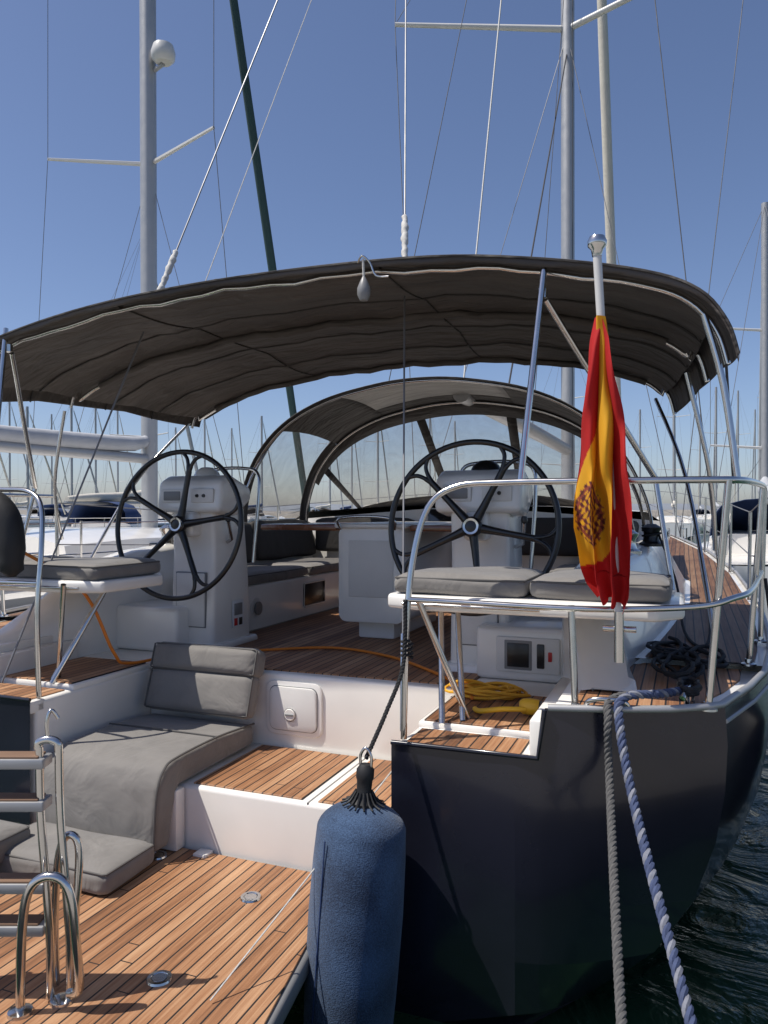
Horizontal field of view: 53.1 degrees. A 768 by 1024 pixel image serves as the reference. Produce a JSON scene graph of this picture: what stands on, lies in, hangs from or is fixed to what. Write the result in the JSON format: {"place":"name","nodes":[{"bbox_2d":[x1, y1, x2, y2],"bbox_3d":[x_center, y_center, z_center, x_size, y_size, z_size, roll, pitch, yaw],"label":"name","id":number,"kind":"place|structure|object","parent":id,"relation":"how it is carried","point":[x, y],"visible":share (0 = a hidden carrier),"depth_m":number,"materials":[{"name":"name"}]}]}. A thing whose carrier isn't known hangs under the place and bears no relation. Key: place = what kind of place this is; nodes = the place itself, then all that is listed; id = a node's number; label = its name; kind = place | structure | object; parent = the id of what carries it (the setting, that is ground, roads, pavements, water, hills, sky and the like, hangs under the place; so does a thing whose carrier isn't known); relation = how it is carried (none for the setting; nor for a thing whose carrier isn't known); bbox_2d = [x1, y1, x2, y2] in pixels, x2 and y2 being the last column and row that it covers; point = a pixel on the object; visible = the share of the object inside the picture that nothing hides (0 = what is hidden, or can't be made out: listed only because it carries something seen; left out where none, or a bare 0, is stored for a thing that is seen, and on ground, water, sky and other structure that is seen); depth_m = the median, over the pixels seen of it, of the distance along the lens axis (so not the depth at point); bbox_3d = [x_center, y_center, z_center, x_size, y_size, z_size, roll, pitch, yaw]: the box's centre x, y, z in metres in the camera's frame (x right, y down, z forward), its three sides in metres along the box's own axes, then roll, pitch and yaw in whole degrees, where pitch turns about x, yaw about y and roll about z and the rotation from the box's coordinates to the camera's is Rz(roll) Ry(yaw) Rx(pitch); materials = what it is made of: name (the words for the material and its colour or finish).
{"place":"outdoors","nodes":[
{"label":"outdoors","id":0,"kind":"place"},
{"bbox_2d":[18,503,717,510],"bbox_3d":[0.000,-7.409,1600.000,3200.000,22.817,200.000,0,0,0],"label":"distant hills","id":1,"kind":"structure","parent":0,"point":[634,507],"depth_m":1526.90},
{"bbox_2d":[0,0,767,506],"label":"sky","id":2,"kind":"structure","parent":0,"point":[329,142],"materials":[{"name":"blue"}]},
{"bbox_2d":[283,530,767,1023],"bbox_3d":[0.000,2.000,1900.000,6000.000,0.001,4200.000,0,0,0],"label":"water","id":3,"kind":"structure","parent":0,"point":[720,931],"depth_m":3.39,"materials":[{"name":"blue liquid"}]},
{"bbox_2d":[0,454,14,502],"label":"moored sailboat","id":4,"kind":"object","parent":3,"relation":"on","point":[5,473],"visible":0.05,"depth_m":63.71,"materials":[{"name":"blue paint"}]},
{"bbox_2d":[1,402,38,515],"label":"moored sailboat","id":5,"kind":"object","parent":3,"relation":"on","point":[9,415],"visible":0.21,"depth_m":87.92,"materials":[{"name":"white paint"}]},
{"bbox_2d":[0,406,68,527],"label":"moored sailboat","id":6,"kind":"object","parent":3,"relation":"on","point":[20,504],"visible":0.27,"depth_m":61.86,"materials":[{"name":"white paint"}]},
{"bbox_2d":[29,414,69,515],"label":"moored sailboat","id":7,"kind":"object","parent":3,"relation":"on","point":[34,512],"visible":0.17,"depth_m":109.87,"materials":[{"name":"white paint"}]},
{"bbox_2d":[21,408,98,526],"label":"moored sailboat","id":8,"kind":"object","parent":3,"relation":"on","point":[49,509],"visible":0.21,"depth_m":69.78,"materials":[{"name":"blue paint"}]},
{"bbox_2d":[63,408,116,509],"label":"moored sailboat","id":9,"kind":"object","parent":3,"relation":"on","point":[95,416],"visible":0.09,"depth_m":84.91,"materials":[{"name":"white paint"}]},
{"bbox_2d":[15,240,197,527],"bbox_3d":[-9.452,-4.351,29.420,4.300,13.303,11.760,0,0,15],"label":"moored sailboat","id":10,"kind":"object","parent":3,"relation":"on","point":[94,514],"visible":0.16,"depth_m":27.61,"materials":[{"name":"white paint"}]},
{"bbox_2d":[84,411,140,512],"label":"moored sailboat","id":11,"kind":"object","parent":3,"relation":"on","point":[118,415],"visible":0.06,"depth_m":94.92,"materials":[{"name":"blue paint"}]},
{"bbox_2d":[0,0,318,609],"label":"moored sailboat","id":12,"kind":"object","parent":3,"relation":"on","point":[153,53],"visible":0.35,"depth_m":10.91,"materials":[{"name":"white paint"}]},
{"bbox_2d":[158,427,185,519],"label":"moored sailboat","id":13,"kind":"object","parent":3,"relation":"on","point":[175,459],"visible":0.18,"depth_m":99.91,"materials":[{"name":"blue paint"}]},
{"bbox_2d":[165,419,214,520],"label":"moored sailboat","id":14,"kind":"object","parent":3,"relation":"on","point":[205,426],"visible":0.08,"depth_m":89.89,"materials":[{"name":"white paint"}]},
{"bbox_2d":[222,428,241,482],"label":"moored sailboat","id":15,"kind":"object","parent":3,"relation":"on","point":[232,439],"visible":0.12,"depth_m":109.91,"materials":[{"name":"white paint"}]},
{"bbox_2d":[240,416,284,522],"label":"moored sailboat","id":16,"kind":"object","parent":3,"relation":"on","point":[252,511],"visible":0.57,"depth_m":79.84,"materials":[{"name":"white paint"}]},
{"bbox_2d":[311,440,343,511],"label":"moored sailboat","id":17,"kind":"object","parent":3,"relation":"on","point":[324,507],"visible":0.27,"depth_m":84.84,"materials":[{"name":"white paint"}]},
{"bbox_2d":[331,443,362,508],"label":"moored sailboat","id":18,"kind":"object","parent":3,"relation":"on","point":[351,488],"visible":0.17,"depth_m":99.88,"materials":[{"name":"white paint"}]},
{"bbox_2d":[19,510,710,518],"bbox_3d":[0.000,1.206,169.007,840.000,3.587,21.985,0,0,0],"label":"breakwater","id":19,"kind":"object","parent":3,"relation":"in","point":[296,514],"visible":0.05,"depth_m":163.84,"materials":[{"name":"stone"}]},
{"bbox_2d":[349,431,391,506],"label":"moored sailboat","id":20,"kind":"object","parent":3,"relation":"on","point":[378,481],"visible":0.23,"depth_m":74.88,"materials":[{"name":"white paint"}]},
{"bbox_2d":[0,0,767,1023],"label":"sailing yacht","id":21,"kind":"object","parent":3,"relation":"on","point":[506,892],"visible":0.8,"depth_m":3.18,"materials":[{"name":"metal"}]},
{"bbox_2d":[0,492,25,576],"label":"horseshoe lifebuoy","id":22,"kind":"object","parent":21,"relation":"attached to","point":[12,544],"visible":1,"depth_m":3.99,"materials":[{"name":"black fabric"}]},
{"bbox_2d":[0,708,84,1020],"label":"boarding ladder","id":23,"kind":"object","parent":21,"relation":"on","point":[22,925],"visible":1,"depth_m":2.52,"materials":[{"name":"silver metal"}]},
{"bbox_2d":[0,555,162,592],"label":"helm seat","id":24,"kind":"object","parent":21,"relation":"attached to","point":[92,575],"visible":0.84,"depth_m":4.17,"materials":[{"name":"grey fabric"}]},
{"bbox_2d":[0,642,265,894],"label":"stern lounge seat","id":25,"kind":"object","parent":21,"relation":"on","point":[124,803],"visible":0.88,"depth_m":3.71,"materials":[{"name":"grey fabric"}]},
{"bbox_2d":[158,466,260,646],"bbox_3d":[-1.178,0.292,5.239,0.523,1.239,0.614,0,0,21],"label":"helm pedestal","id":26,"kind":"object","parent":21,"relation":"on","point":[210,494],"visible":0.88,"depth_m":5.04,"materials":[{"name":"grey plastic"}]},
{"bbox_2d":[115,449,243,600],"bbox_3d":[-1.305,0.080,4.936,0.973,0.968,0.207,0,0,21],"label":"steering wheel","id":27,"kind":"object","parent":26,"relation":"attached to","point":[179,523],"visible":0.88,"depth_m":4.88,"materials":[{"name":"black metal"}]},
{"bbox_2d":[25,552,473,699],"bbox_3d":[-0.887,0.402,4.482,2.804,1.018,1.284,0,0,7],"label":"orange hose","id":28,"kind":"object","parent":21,"relation":"on","point":[90,602],"visible":0.66,"depth_m":4.54,"materials":[{"name":"orange rubber"}]},
{"bbox_2d":[169,517,414,584],"bbox_3d":[-0.675,0.310,6.826,1.229,0.518,2.375,0,0,21],"label":"cockpit bench cushion","id":29,"kind":"object","parent":21,"relation":"on","point":[275,544],"visible":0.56,"depth_m":7.21,"materials":[{"name":"grey fabric"}]},
{"bbox_2d":[270,686,316,732],"bbox_3d":[-0.503,1.100,4.295,0.292,0.242,0.036,0,0,21],"label":"riser hatch door","id":30,"kind":"structure","parent":21,"relation":"in","point":[303,701],"depth_m":4.27,"materials":[{"name":"white plastic"}]},
{"bbox_2d":[261,515,451,638],"bbox_3d":[0.062,0.462,5.923,1.700,0.886,1.351,0,0,21],"label":"cockpit table","id":31,"kind":"object","parent":21,"relation":"on","point":[368,571],"visible":0.57,"depth_m":5.42,"materials":[{"name":"white plastic"}]},
{"bbox_2d":[349,540,392,597],"bbox_3d":[-0.093,0.400,5.390,0.340,0.400,0.017,0,0,21],"label":"table locker door","id":32,"kind":"structure","parent":31,"relation":"in","point":[370,562],"depth_m":5.38,"materials":[{"name":"white plastic"}]},
{"bbox_2d":[303,599,413,1023],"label":"boat fender","id":33,"kind":"object","parent":21,"relation":"attached to","point":[355,914],"visible":1,"depth_m":2.75,"materials":[{"name":"blue fabric"}]},
{"bbox_2d":[0,254,740,628],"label":"bimini canopy","id":34,"kind":"object","parent":21,"relation":"attached to","point":[208,348],"visible":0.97,"depth_m":4.47,"materials":[{"name":"fabric"}]},
{"bbox_2d":[428,509,450,521],"bbox_3d":[0.750,0.410,7.550,0.660,0.880,0.040,0,0,21],"label":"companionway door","id":35,"kind":"structure","parent":21,"relation":"in","point":[433,515],"depth_m":7.61,"materials":[{"name":"black plastic"}]},
{"bbox_2d":[243,376,652,533],"bbox_3d":[0.737,-0.462,7.395,3.615,1.367,2.364,0,0,21],"label":"sprayhood","id":36,"kind":"object","parent":21,"relation":"attached to","point":[341,422],"visible":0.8,"depth_m":7.32,"materials":[{"name":"fabric"}]},
{"bbox_2d":[435,460,537,673],"bbox_3d":[0.621,0.292,4.538,0.523,1.239,0.614,0,0,21],"label":"helm pedestal","id":37,"kind":"object","parent":21,"relation":"on","point":[508,507],"visible":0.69,"depth_m":4.34,"materials":[{"name":"white plastic"}]},
{"bbox_2d":[388,439,561,615],"bbox_3d":[0.493,0.080,4.235,0.973,0.968,0.207,0,0,21],"label":"steering wheel","id":38,"kind":"object","parent":37,"relation":"attached to","point":[473,527],"visible":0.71,"depth_m":4.19,"materials":[{"name":"black metal"}]},
{"bbox_2d":[445,679,530,700],"bbox_3d":[0.504,0.876,3.785,0.441,0.070,0.254,0,0,21],"label":"yellow rope coil","id":39,"kind":"object","parent":21,"relation":"on","point":[496,690],"visible":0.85,"depth_m":3.71,"materials":[{"name":"yellow fabric"}]},
{"bbox_2d":[473,698,541,714],"bbox_3d":[0.550,0.869,3.426,0.312,0.076,0.106,0,0,8],"label":"handheld light","id":40,"kind":"object","parent":21,"relation":"on","point":[529,706],"visible":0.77,"depth_m":3.39,"materials":[{"name":"yellow plastic"}]},
{"bbox_2d":[388,566,684,621],"bbox_3d":[0.683,0.345,3.456,1.250,0.170,0.678,0,0,21],"label":"helm seat","id":41,"kind":"object","parent":21,"relation":"attached to","point":[519,585],"visible":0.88,"depth_m":3.24,"materials":[{"name":"grey fabric"}]},
{"bbox_2d":[521,518,638,572],"bbox_3d":[1.308,0.310,6.052,1.229,0.517,2.375,0,0,21],"label":"cockpit bench cushion","id":42,"kind":"object","parent":21,"relation":"on","point":[568,543],"visible":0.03,"depth_m":7.11,"materials":[{"name":"grey fabric"}]},
{"bbox_2d":[574,234,635,662],"bbox_3d":[0.813,-0.235,2.842,0.222,1.591,0.169,0,0,21],"label":"ensign flag","id":43,"kind":"object","parent":21,"relation":"attached to","point":[603,516],"visible":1,"depth_m":2.83,"materials":[{"name":"fabric"}]},
{"bbox_2d":[603,676,702,1023],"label":"mooring rope","id":44,"kind":"object","parent":21,"relation":"attached to","point":[615,918],"visible":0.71,"depth_m":2.50,"materials":[{"name":"fabric"}]},
{"bbox_2d":[613,685,696,1023],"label":"mooring rope","id":45,"kind":"object","parent":21,"relation":"attached to","point":[683,995],"visible":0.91,"depth_m":2.42,"materials":[{"name":"blue fabric"}]},
{"bbox_2d":[666,528,669,544],"bbox_3d":[2.966,0.280,8.060,0.040,0.200,1.800,0,0,21],"label":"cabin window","id":46,"kind":"structure","parent":21,"relation":"in","point":[667,529],"depth_m":8.01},
{"bbox_2d":[764,578,767,608],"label":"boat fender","id":47,"kind":"object","parent":21,"relation":"attached to","point":[766,585],"visible":1,"depth_m":3.57,"materials":[{"name":"black rubber"}]},
{"bbox_2d":[412,418,438,496],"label":"moored sailboat","id":48,"kind":"object","parent":3,"relation":"on","point":[430,427],"visible":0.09,"depth_m":94.87,"materials":[{"name":"white paint"}]},
{"bbox_2d":[446,421,462,469],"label":"moored sailboat","id":49,"kind":"object","parent":3,"relation":"on","point":[455,449],"visible":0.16,"depth_m":109.86,"materials":[{"name":"white paint"}]},
{"bbox_2d":[537,366,585,494],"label":"moored sailboat","id":50,"kind":"object","parent":3,"relation":"on","point":[547,429],"visible":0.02,"depth_m":41.91,"materials":[{"name":"blue paint"}]},
{"bbox_2d":[631,409,655,516],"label":"moored sailboat","id":51,"kind":"object","parent":3,"relation":"on","point":[640,423],"visible":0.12,"depth_m":89.84,"materials":[{"name":"white paint"}]},
{"bbox_2d":[652,398,699,538],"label":"moored sailboat","id":52,"kind":"object","parent":3,"relation":"on","point":[670,522],"visible":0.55,"depth_m":59.18,"materials":[{"name":"white paint"}]},
{"bbox_2d":[687,416,710,518],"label":"moored sailboat","id":53,"kind":"object","parent":3,"relation":"on","point":[701,510],"visible":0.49,"depth_m":109.85,"materials":[{"name":"white paint"}]},
{"bbox_2d":[697,387,733,532],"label":"moored sailboat","id":54,"kind":"object","parent":3,"relation":"on","point":[708,519],"visible":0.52,"depth_m":79.84,"materials":[{"name":"white paint"}]},
{"bbox_2d":[680,202,767,619],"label":"moored sailboat","id":55,"kind":"object","parent":3,"relation":"on","point":[739,562],"visible":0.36,"depth_m":17.84,"materials":[{"name":"white paint"}]},
{"bbox_2d":[731,390,752,501],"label":"moored sailboat","id":56,"kind":"object","parent":3,"relation":"on","point":[737,434],"visible":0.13,"depth_m":94.87,"materials":[{"name":"white paint"}]},
{"bbox_2d":[744,409,758,498],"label":"moored sailboat","id":57,"kind":"object","parent":3,"relation":"on","point":[754,451],"visible":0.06,"depth_m":119.89,"materials":[{"name":"blue paint"}]},
{"bbox_2d":[753,393,758,497],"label":"moored sailboat","id":58,"kind":"object","parent":3,"relation":"on","point":[757,431],"visible":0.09,"depth_m":60.01,"materials":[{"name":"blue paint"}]}
]}

